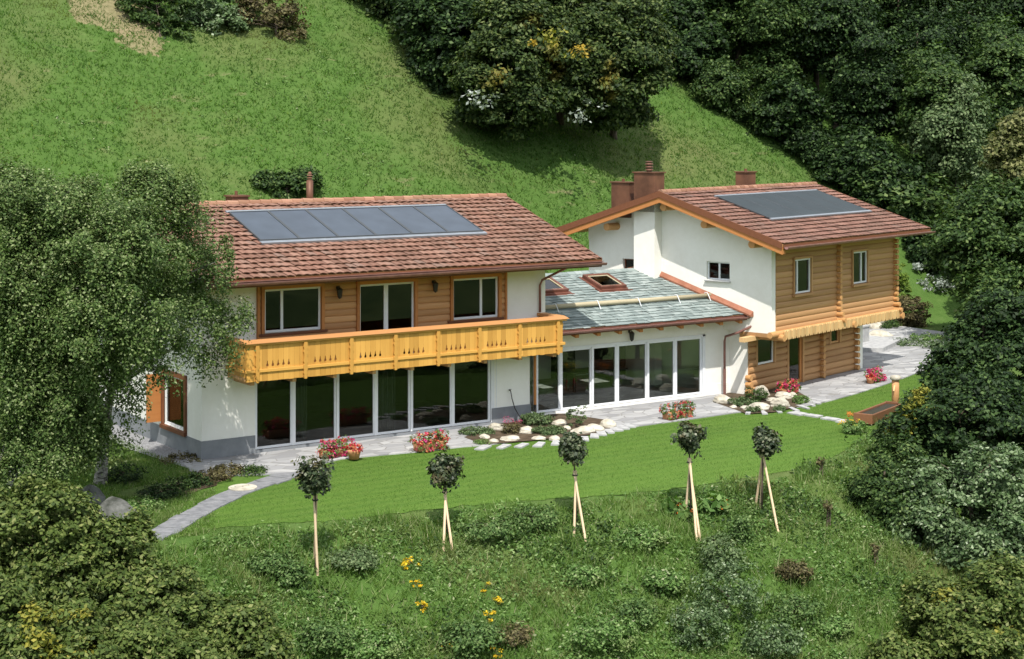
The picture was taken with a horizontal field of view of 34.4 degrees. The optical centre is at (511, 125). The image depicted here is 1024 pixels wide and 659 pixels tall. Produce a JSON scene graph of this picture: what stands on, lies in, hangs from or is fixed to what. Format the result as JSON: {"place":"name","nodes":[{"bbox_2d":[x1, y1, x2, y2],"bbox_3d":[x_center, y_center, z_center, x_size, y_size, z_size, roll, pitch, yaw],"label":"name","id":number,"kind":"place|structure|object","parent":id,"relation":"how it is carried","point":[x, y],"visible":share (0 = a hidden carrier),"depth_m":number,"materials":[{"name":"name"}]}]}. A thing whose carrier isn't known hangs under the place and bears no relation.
{"place":"outdoors","nodes":[
{"label":"outdoors","id":0,"kind":"place"},
{"bbox_2d":[152,472,298,540],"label":"path","id":1,"kind":"structure","parent":0,"point":[175,523],"depth_m":47.38,"materials":[{"name":"stone"}]},
{"bbox_2d":[0,0,1023,658],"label":"ground","id":2,"kind":"structure","parent":0,"point":[942,310],"depth_m":88.21,"materials":[{"name":"green plant"}]},
{"bbox_2d":[0,470,108,596],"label":"maple bush","id":3,"kind":"object","parent":2,"relation":"on","point":[28,516],"visible":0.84,"depth_m":38.89,"materials":[{"name":"green plant"}]},
{"bbox_2d":[0,150,113,496],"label":"birch tree","id":4,"kind":"object","parent":2,"relation":"on","point":[27,389],"visible":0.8,"depth_m":45.12,"materials":[{"name":"green plant"}]},
{"bbox_2d":[0,571,139,658],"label":"maple bush","id":5,"kind":"object","parent":2,"relation":"on","point":[37,628],"visible":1,"depth_m":36.00,"materials":[{"name":"green plant"}]},
{"bbox_2d":[20,505,161,607],"bbox_3d":[-10.000,10.808,39.302,3.483,3.225,2.670,0,0,-34],"label":"maple bush","id":6,"kind":"object","parent":2,"relation":"on","point":[89,569],"visible":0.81,"depth_m":38.77,"materials":[{"name":"green plant"}]},
{"bbox_2d":[0,417,219,547],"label":"shaded grass","id":7,"kind":"structure","parent":2,"relation":"on","point":[182,502],"depth_m":50.19,"materials":[{"name":"green plant"}]},
{"bbox_2d":[106,462,150,485],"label":"bed plant","id":8,"kind":"object","parent":2,"relation":"on","point":[122,476],"visible":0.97,"depth_m":50.52,"materials":[{"name":"green plant"}]},
{"bbox_2d":[27,154,257,486],"bbox_3d":[-10.701,6.016,47.948,5.017,10.408,8.826,0,0,9],"label":"birch tree","id":9,"kind":"object","parent":2,"relation":"on","point":[132,332],"visible":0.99,"depth_m":45.87,"materials":[{"name":"green plant"}]},
{"bbox_2d":[114,0,196,40],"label":"bush","id":10,"kind":"object","parent":2,"relation":"on","point":[149,13],"visible":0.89,"depth_m":93.40,"materials":[{"name":"green plant"}]},
{"bbox_2d":[94,612,231,658],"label":"maple bush","id":11,"kind":"object","parent":2,"relation":"on","point":[152,638],"visible":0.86,"depth_m":36.26,"materials":[{"name":"green plant"}]},
{"bbox_2d":[98,555,228,632],"bbox_3d":[-8.271,11.586,38.658,3.074,2.878,2.818,0,0,-34],"label":"maple bush","id":12,"kind":"object","parent":2,"relation":"on","point":[149,589],"visible":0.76,"depth_m":38.22,"materials":[{"name":"green plant"}]},
{"bbox_2d":[170,0,252,35],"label":"bush","id":13,"kind":"object","parent":2,"relation":"on","point":[206,7],"visible":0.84,"depth_m":94.66,"materials":[{"name":"green plant"}]},
{"bbox_2d":[176,591,298,658],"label":"maple bush","id":14,"kind":"object","parent":2,"relation":"on","point":[257,634],"visible":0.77,"depth_m":37.83,"materials":[{"name":"green plant"}]},
{"bbox_2d":[224,0,311,41],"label":"bush","id":15,"kind":"object","parent":2,"relation":"on","point":[278,21],"visible":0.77,"depth_m":96.05,"materials":[{"name":"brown plant"}]},
{"bbox_2d":[244,545,298,578],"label":"bank bush","id":16,"kind":"object","parent":2,"relation":"on","point":[276,558],"visible":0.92,"depth_m":42.67,"materials":[{"name":"green plant"}]},
{"bbox_2d":[249,165,325,198],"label":"bush","id":17,"kind":"object","parent":2,"relation":"on","point":[277,182],"visible":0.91,"depth_m":82.70,"materials":[{"name":"green plant"}]},
{"bbox_2d":[272,558,311,588],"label":"bank bush","id":18,"kind":"object","parent":2,"relation":"on","point":[291,572],"visible":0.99,"depth_m":42.39,"materials":[{"name":"green plant"}]},
{"bbox_2d":[290,453,335,575],"bbox_3d":[-5.154,10.163,43.044,1.197,3.329,1.204,0,0,-34],"label":"ball tree","id":19,"kind":"object","parent":2,"relation":"on","point":[314,478],"visible":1,"depth_m":42.78,"materials":[{"name":"green plant"}]},
{"bbox_2d":[293,613,355,656],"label":"weed clump","id":20,"kind":"object","parent":2,"relation":"on","point":[332,632],"visible":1,"depth_m":40.30,"materials":[{"name":"green plant"}]},
{"bbox_2d":[318,543,383,570],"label":"weed clump","id":21,"kind":"object","parent":2,"relation":"on","point":[369,559],"visible":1,"depth_m":43.38,"materials":[{"name":"green plant"}]},
{"bbox_2d":[334,625,409,658],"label":"bank bush","id":22,"kind":"object","parent":2,"relation":"on","point":[393,647],"visible":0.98,"depth_m":40.38,"materials":[{"name":"green plant"}]},
{"bbox_2d":[357,0,433,40],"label":"broadleaf tree","id":23,"kind":"object","parent":2,"relation":"on","point":[374,7],"visible":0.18,"depth_m":100.78,"materials":[{"name":"green plant"}]},
{"bbox_2d":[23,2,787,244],"bbox_3d":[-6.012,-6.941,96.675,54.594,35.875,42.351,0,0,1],"label":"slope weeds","id":24,"kind":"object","parent":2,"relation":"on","point":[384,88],"visible":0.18,"depth_m":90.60,"materials":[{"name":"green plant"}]},
{"bbox_2d":[389,0,490,94],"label":"broadleaf tree","id":25,"kind":"object","parent":2,"relation":"on","point":[434,50],"visible":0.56,"depth_m":95.92,"materials":[{"name":"green plant"}]},
{"bbox_2d":[426,450,465,551],"bbox_3d":[-1.702,10.323,45.458,1.282,2.741,1.447,0,0,-34],"label":"ball tree","id":26,"kind":"object","parent":2,"relation":"on","point":[444,469],"visible":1,"depth_m":45.35,"materials":[{"name":"green plant"}]},
{"bbox_2d":[433,616,509,658],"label":"bush","id":27,"kind":"object","parent":2,"relation":"on","point":[470,640],"visible":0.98,"depth_m":41.16,"materials":[{"name":"green plant"}]},
{"bbox_2d":[455,513,523,541],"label":"bank bush","id":28,"kind":"object","parent":2,"relation":"on","point":[486,533],"visible":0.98,"depth_m":45.62,"materials":[{"name":"green plant"}]},
{"bbox_2d":[490,620,535,648],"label":"bank bush","id":29,"kind":"object","parent":2,"relation":"on","point":[522,635],"visible":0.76,"depth_m":41.70,"materials":[{"name":"brown plant"}]},
{"bbox_2d":[440,0,609,142],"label":"broadleaf tree","id":30,"kind":"object","parent":2,"relation":"on","point":[495,82],"visible":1,"depth_m":91.56,"materials":[{"name":"green plant"}]},
{"bbox_2d":[505,503,559,531],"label":"bank bush","id":31,"kind":"object","parent":2,"relation":"on","point":[547,522],"visible":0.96,"depth_m":46.44,"materials":[{"name":"green plant"}]},
{"bbox_2d":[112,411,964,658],"bbox_3d":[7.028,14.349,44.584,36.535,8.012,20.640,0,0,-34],"label":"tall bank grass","id":32,"kind":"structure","parent":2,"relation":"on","point":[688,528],"depth_m":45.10,"materials":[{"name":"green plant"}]},
{"bbox_2d":[113,419,971,658],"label":"bank grass","id":33,"kind":"structure","parent":2,"relation":"on","point":[452,615],"depth_m":44.72,"materials":[{"name":"green plant"}]},
{"bbox_2d":[123,425,961,658],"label":"weeds","id":34,"kind":"object","parent":2,"relation":"on","point":[690,555],"visible":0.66,"depth_m":44.41,"materials":[{"name":"green plant"}]},
{"bbox_2d":[491,0,631,124],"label":"broadleaf tree","id":35,"kind":"object","parent":2,"relation":"on","point":[578,22],"visible":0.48,"depth_m":93.13,"materials":[{"name":"green plant"}]},
{"bbox_2d":[558,431,588,540],"bbox_3d":[1.756,10.246,46.782,0.878,3.183,1.470,0,0,-4],"label":"ball tree","id":36,"kind":"object","parent":2,"relation":"on","point":[572,449],"visible":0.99,"depth_m":46.71,"materials":[{"name":"green plant"}]},
{"bbox_2d":[559,560,605,587],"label":"weed clump","id":37,"kind":"object","parent":2,"relation":"on","point":[584,571],"visible":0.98,"depth_m":44.34,"materials":[{"name":"green plant"}]},
{"bbox_2d":[562,611,644,653],"bbox_3d":[2.377,13.028,42.255,2.018,1.119,2.105,0,0,17],"label":"weed clump","id":38,"kind":"object","parent":2,"relation":"on","point":[588,635],"visible":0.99,"depth_m":41.92,"materials":[{"name":"green plant"}]},
{"bbox_2d":[551,0,681,139],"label":"broadleaf tree","id":39,"kind":"object","parent":2,"relation":"on","point":[624,86],"visible":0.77,"depth_m":94.93,"materials":[{"name":"green plant"}]},
{"bbox_2d":[609,592,661,629],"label":"bank bush","id":40,"kind":"object","parent":2,"relation":"on","point":[639,605],"visible":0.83,"depth_m":43.14,"materials":[{"name":"green plant"}]},
{"bbox_2d":[611,521,671,551],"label":"weed clump","id":41,"kind":"object","parent":2,"relation":"on","point":[650,537],"visible":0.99,"depth_m":46.15,"materials":[{"name":"green plant"}]},
{"bbox_2d":[641,564,689,595],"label":"weed clump","id":42,"kind":"object","parent":2,"relation":"on","point":[663,576],"visible":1,"depth_m":44.45,"materials":[{"name":"green plant"}]},
{"bbox_2d":[670,419,708,540],"bbox_3d":[5.084,10.303,47.724,1.763,3.511,1.095,0,0,-75],"label":"ball tree","id":43,"kind":"object","parent":2,"relation":"on","point":[690,436],"visible":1,"depth_m":47.81,"materials":[{"name":"green plant"}]},
{"bbox_2d":[658,0,726,38],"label":"edge bush","id":44,"kind":"object","parent":2,"relation":"on","point":[681,26],"visible":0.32,"depth_m":111.79,"materials":[{"name":"green plant"}]},
{"bbox_2d":[665,595,737,652],"bbox_3d":[4.823,13.068,43.016,1.906,1.554,1.863,0,0,-34],"label":"bank bush","id":45,"kind":"object","parent":2,"relation":"on","point":[703,615],"visible":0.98,"depth_m":42.76,"materials":[{"name":"green plant"}]},
{"bbox_2d":[666,20,737,79],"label":"edge bush","id":46,"kind":"object","parent":2,"relation":"on","point":[697,40],"visible":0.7,"depth_m":109.59,"materials":[{"name":"green plant"}]},
{"bbox_2d":[696,491,730,513],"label":"leaved plant","id":47,"kind":"object","parent":2,"relation":"on","point":[720,503],"visible":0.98,"depth_m":48.46,"materials":[{"name":"green plant"}]},
{"bbox_2d":[686,55,755,115],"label":"edge bush","id":48,"kind":"object","parent":2,"relation":"on","point":[717,95],"visible":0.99,"depth_m":107.06,"materials":[{"name":"green plant"}]},
{"bbox_2d":[691,531,751,579],"bbox_3d":[5.788,11.973,45.795,1.495,1.393,1.647,0,0,-34],"label":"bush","id":49,"kind":"object","parent":2,"relation":"on","point":[735,554],"visible":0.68,"depth_m":45.62,"materials":[{"name":"green plant"}]},
{"bbox_2d":[686,553,773,622],"bbox_3d":[5.809,12.416,44.068,2.370,1.889,2.112,0,0,27],"label":"bank bush","id":50,"kind":"object","parent":2,"relation":"on","point":[731,592],"visible":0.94,"depth_m":43.90,"materials":[{"name":"green plant"}]},
{"bbox_2d":[722,511,754,548],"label":"bank bush","id":51,"kind":"object","parent":2,"relation":"on","point":[740,525],"visible":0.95,"depth_m":47.26,"materials":[{"name":"green plant"}]},
{"bbox_2d":[707,0,797,64],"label":"tree","id":52,"kind":"object","parent":2,"relation":"on","point":[727,13],"visible":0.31,"depth_m":112.93,"materials":[{"name":"green plant"}]},
{"bbox_2d":[736,85,778,130],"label":"edge bush","id":53,"kind":"object","parent":2,"relation":"on","point":[750,121],"visible":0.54,"depth_m":106.05,"materials":[{"name":"green plant"}]},
{"bbox_2d":[751,421,782,531],"bbox_3d":[7.507,10.349,48.750,0.938,3.254,1.426,0,0,12],"label":"ball tree","id":54,"kind":"object","parent":2,"relation":"on","point":[766,441],"visible":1,"depth_m":48.69,"materials":[{"name":"green plant"}]},
{"bbox_2d":[730,0,814,91],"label":"tree","id":55,"kind":"object","parent":2,"relation":"on","point":[767,25],"visible":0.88,"depth_m":109.28,"materials":[{"name":"green plant"}]},
{"bbox_2d":[736,616,808,658],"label":"bush","id":56,"kind":"object","parent":2,"relation":"on","point":[788,647],"visible":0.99,"depth_m":42.90,"materials":[{"name":"green plant"}]},
{"bbox_2d":[745,70,834,147],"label":"edge bush","id":57,"kind":"object","parent":2,"relation":"on","point":[796,104],"visible":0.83,"depth_m":104.61,"materials":[{"name":"green plant"}]},
{"bbox_2d":[774,555,815,585],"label":"bank bush","id":58,"kind":"object","parent":2,"relation":"on","point":[796,570],"visible":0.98,"depth_m":45.83,"materials":[{"name":"brown plant"}]},
{"bbox_2d":[762,588,829,629],"bbox_3d":[7.588,13.039,44.484,1.851,1.106,1.736,0,0,-34],"label":"bank bush","id":59,"kind":"object","parent":2,"relation":"on","point":[785,612],"visible":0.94,"depth_m":44.27,"materials":[{"name":"green plant"}]},
{"bbox_2d":[782,119,833,164],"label":"edge bush","id":60,"kind":"object","parent":2,"relation":"on","point":[802,154],"visible":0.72,"depth_m":103.80,"materials":[{"name":"green plant"}]},
{"bbox_2d":[807,134,856,186],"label":"edge bush","id":61,"kind":"object","parent":2,"relation":"on","point":[826,176],"visible":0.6,"depth_m":102.27,"materials":[{"name":"green plant"}]},
{"bbox_2d":[809,610,856,637],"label":"bank bush","id":62,"kind":"object","parent":2,"relation":"on","point":[839,624],"visible":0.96,"depth_m":44.15,"materials":[{"name":"green plant"}]},
{"bbox_2d":[785,0,886,128],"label":"tree","id":63,"kind":"object","parent":2,"relation":"on","point":[831,22],"visible":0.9,"depth_m":108.80,"materials":[{"name":"green plant"}]},
{"bbox_2d":[813,124,899,190],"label":"edge bush","id":64,"kind":"object","parent":2,"relation":"on","point":[860,134],"visible":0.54,"depth_m":102.53,"materials":[{"name":"green plant"}]},
{"bbox_2d":[824,30,908,137],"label":"tree","id":65,"kind":"object","parent":2,"relation":"on","point":[861,95],"visible":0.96,"depth_m":105.40,"materials":[{"name":"green plant"}]},
{"bbox_2d":[838,139,900,193],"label":"edge bush","id":66,"kind":"object","parent":2,"relation":"on","point":[863,159],"visible":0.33,"depth_m":101.11,"materials":[{"name":"green plant"}]},
{"bbox_2d":[837,430,930,546],"bbox_3d":[11.625,11.308,51.065,3.047,3.442,4.298,0,0,18],"label":"broadleaf tree","id":67,"kind":"object","parent":2,"relation":"on","point":[882,506],"visible":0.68,"depth_m":50.59,"materials":[{"name":"plant"}]},
{"bbox_2d":[849,136,935,214],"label":"edge bush","id":68,"kind":"object","parent":2,"relation":"on","point":[890,182],"visible":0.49,"depth_m":100.55,"materials":[{"name":"green plant"}]},
{"bbox_2d":[833,156,962,225],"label":"edge bush","id":69,"kind":"object","parent":2,"relation":"on","point":[905,207],"visible":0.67,"depth_m":100.29,"materials":[{"name":"green plant"}]},
{"bbox_2d":[844,0,956,72],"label":"tree","id":70,"kind":"object","parent":2,"relation":"on","point":[907,18],"visible":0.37,"depth_m":115.65,"materials":[{"name":"green plant"}]},
{"bbox_2d":[860,384,949,468],"bbox_3d":[13.277,10.433,55.347,2.670,3.570,4.067,0,0,30],"label":"shrub","id":71,"kind":"object","parent":2,"relation":"on","point":[914,395],"visible":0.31,"depth_m":55.24,"materials":[{"name":"green plant"}]},
{"bbox_2d":[894,294,933,327],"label":"shrub","id":72,"kind":"object","parent":2,"relation":"on","point":[918,318],"visible":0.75,"depth_m":89.77,"materials":[{"name":"brown plant"}]},
{"bbox_2d":[887,25,964,152],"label":"tree","id":73,"kind":"object","parent":2,"relation":"on","point":[936,35],"visible":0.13,"depth_m":111.10,"materials":[{"name":"green plant"}]},
{"bbox_2d":[900,217,955,291],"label":"dark bush","id":74,"kind":"object","parent":2,"relation":"on","point":[916,255],"visible":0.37,"depth_m":97.11,"materials":[{"name":"green plant"}]},
{"bbox_2d":[864,548,1023,658],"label":"broadleaf tree","id":75,"kind":"object","parent":2,"relation":"on","point":[976,615],"visible":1,"depth_m":43.56,"materials":[{"name":"green plant"}]},
{"bbox_2d":[885,39,1004,184],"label":"tree","id":76,"kind":"object","parent":2,"relation":"on","point":[923,85],"visible":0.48,"depth_m":104.12,"materials":[{"name":"green plant"}]},
{"bbox_2d":[900,0,991,70],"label":"tree","id":77,"kind":"object","parent":2,"relation":"on","point":[955,46],"visible":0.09,"depth_m":117.11,"materials":[{"name":"green plant"}]},
{"bbox_2d":[871,361,1023,489],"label":"broadleaf tree","id":78,"kind":"object","parent":2,"relation":"on","point":[990,409],"visible":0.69,"depth_m":54.90,"materials":[{"name":"green plant"}]},
{"bbox_2d":[900,68,994,226],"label":"birch tree","id":79,"kind":"object","parent":2,"relation":"on","point":[956,167],"visible":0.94,"depth_m":101.79,"materials":[{"name":"green plant"}]},
{"bbox_2d":[884,440,1023,587],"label":"broadleaf tree","id":80,"kind":"object","parent":2,"relation":"on","point":[997,525],"visible":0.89,"depth_m":48.97,"materials":[{"name":"green plant"}]},
{"bbox_2d":[914,285,1023,437],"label":"broadleaf tree","id":81,"kind":"object","parent":2,"relation":"on","point":[997,340],"visible":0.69,"depth_m":60.06,"materials":[{"name":"green plant"}]},
{"bbox_2d":[919,169,1023,329],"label":"broadleaf tree","id":82,"kind":"object","parent":2,"relation":"on","point":[987,219],"visible":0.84,"depth_m":82.03,"materials":[{"name":"green plant"}]},
{"bbox_2d":[945,0,1013,57],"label":"tree","id":83,"kind":"object","parent":2,"relation":"on","point":[980,18],"visible":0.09,"depth_m":120.87,"materials":[{"name":"green plant"}]},
{"bbox_2d":[961,13,1023,128],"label":"tree","id":84,"kind":"object","parent":2,"relation":"on","point":[1001,64],"visible":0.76,"depth_m":110.19,"materials":[{"name":"green plant"}]},
{"bbox_2d":[971,0,1023,38],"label":"tree","id":85,"kind":"object","parent":2,"relation":"on","point":[1014,8],"visible":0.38,"depth_m":122.95,"materials":[{"name":"green plant"}]},
{"bbox_2d":[977,106,1023,187],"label":"broadleaf tree","id":86,"kind":"object","parent":2,"relation":"on","point":[1011,129],"visible":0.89,"depth_m":87.25,"materials":[{"name":"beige plant"}]},
{"bbox_2d":[152,370,929,541],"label":"lawn","id":87,"kind":"structure","parent":0,"point":[227,509],"depth_m":52.51,"materials":[{"name":"green plant"}]},
{"bbox_2d":[854,401,900,424],"bbox_3d":[13.660,10.700,61.548,0.720,0.440,3.160,0,0,34],"label":"water trough","id":88,"kind":"object","parent":87,"relation":"on","point":[880,410],"visible":0.69,"depth_m":61.01,"materials":[{"name":"brown wood"}]},
{"bbox_2d":[182,326,949,475],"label":"terrace","id":89,"kind":"structure","parent":0,"point":[902,361],"depth_m":62.96,"materials":[{"name":"grey stone"}]},
{"bbox_2d":[109,424,192,467],"bbox_3d":[-12.601,10.880,56.504,1.400,0.001,8.900,0,0,-34],"label":"gravel strip","id":90,"kind":"object","parent":89,"relation":"on","point":[157,448],"visible":0.5,"depth_m":56.13,"materials":[{"name":"grey gravel"}]},
{"bbox_2d":[316,435,355,458],"bbox_3d":[-5.830,10.575,54.402,1.528,0.737,0.769,0,0,-39],"label":"flower planter","id":91,"kind":"object","parent":89,"relation":"on","point":[333,449],"visible":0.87,"depth_m":54.21,"materials":[{"name":"plant"}]},
{"bbox_2d":[69,171,606,459],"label":"house","id":92,"kind":"structure","parent":89,"relation":"on","point":[383,316],"depth_m":58.23,"materials":[{"name":"white paint"}]},
{"bbox_2d":[159,369,186,436],"bbox_3d":[-11.385,9.300,55.756,0.220,2.020,2.120,0,0,-34],"label":"window","id":93,"kind":"structure","parent":92,"relation":"in","point":[176,407],"depth_m":55.82,"materials":[{"name":"white paint"}]},
{"bbox_2d":[259,283,327,336],"bbox_3d":[-7.385,6.165,55.674,2.560,1.670,0.190,0,0,-34],"label":"window","id":94,"kind":"structure","parent":92,"relation":"in","point":[292,308],"depth_m":55.71,"materials":[{"name":"glass"}]},
{"bbox_2d":[356,278,417,357],"bbox_3d":[-4.370,6.740,57.713,2.440,2.760,0.180,0,0,-34],"label":"balcony door","id":95,"kind":"structure","parent":92,"relation":"in","point":[390,303],"depth_m":57.72,"materials":[{"name":"white paint"}]},
{"bbox_2d":[447,273,503,322],"bbox_3d":[-1.320,6.205,59.764,2.390,1.690,0.190,0,0,-34],"label":"window","id":96,"kind":"structure","parent":92,"relation":"in","point":[474,295],"depth_m":59.82,"materials":[{"name":"glass"}]},
{"bbox_2d":[407,428,450,452],"bbox_3d":[-2.765,10.586,55.556,1.648,0.733,0.710,0,0,-39],"label":"flower planter","id":97,"kind":"object","parent":89,"relation":"on","point":[439,441],"visible":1,"depth_m":55.41,"materials":[{"name":"plant"}]},
{"bbox_2d":[465,413,610,443],"bbox_3d":[1.343,10.864,59.064,6.751,0.001,4.467,0,0,-66],"label":"rock garden bed","id":98,"kind":"object","parent":89,"relation":"on","point":[498,434],"visible":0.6,"depth_m":58.80,"materials":[{"name":"white stone"}]},
{"bbox_2d":[530,266,753,414],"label":"link wing","id":99,"kind":"structure","parent":89,"relation":"on","point":[611,314],"depth_m":66.34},
{"bbox_2d":[659,400,696,420],"bbox_3d":[6.183,10.609,61.596,1.755,0.729,0.767,0,0,-39],"label":"flower planter","id":100,"kind":"object","parent":89,"relation":"on","point":[684,410],"visible":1,"depth_m":61.46,"materials":[{"name":"plant"}]},
{"bbox_2d":[557,161,935,394],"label":"house","id":101,"kind":"structure","parent":89,"relation":"on","point":[805,272],"depth_m":69.04,"materials":[{"name":"white paint"}]},
{"bbox_2d":[755,339,775,365],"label":"window","id":102,"kind":"structure","parent":101,"relation":"in","point":[765,352],"depth_m":68.01,"materials":[{"name":"green glass"}]},
{"bbox_2d":[786,336,804,383],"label":"glazed door","id":103,"kind":"structure","parent":101,"relation":"in","point":[795,353],"depth_m":69.93,"materials":[{"name":"brown glass"}]},
{"bbox_2d":[792,255,814,296],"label":"window","id":104,"kind":"structure","parent":101,"relation":"in","point":[802,270],"depth_m":67.70,"materials":[{"name":"green glass"}]},
{"bbox_2d":[851,248,870,286],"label":"window","id":105,"kind":"structure","parent":101,"relation":"in","point":[859,257],"depth_m":71.45,"materials":[{"name":"green glass"}]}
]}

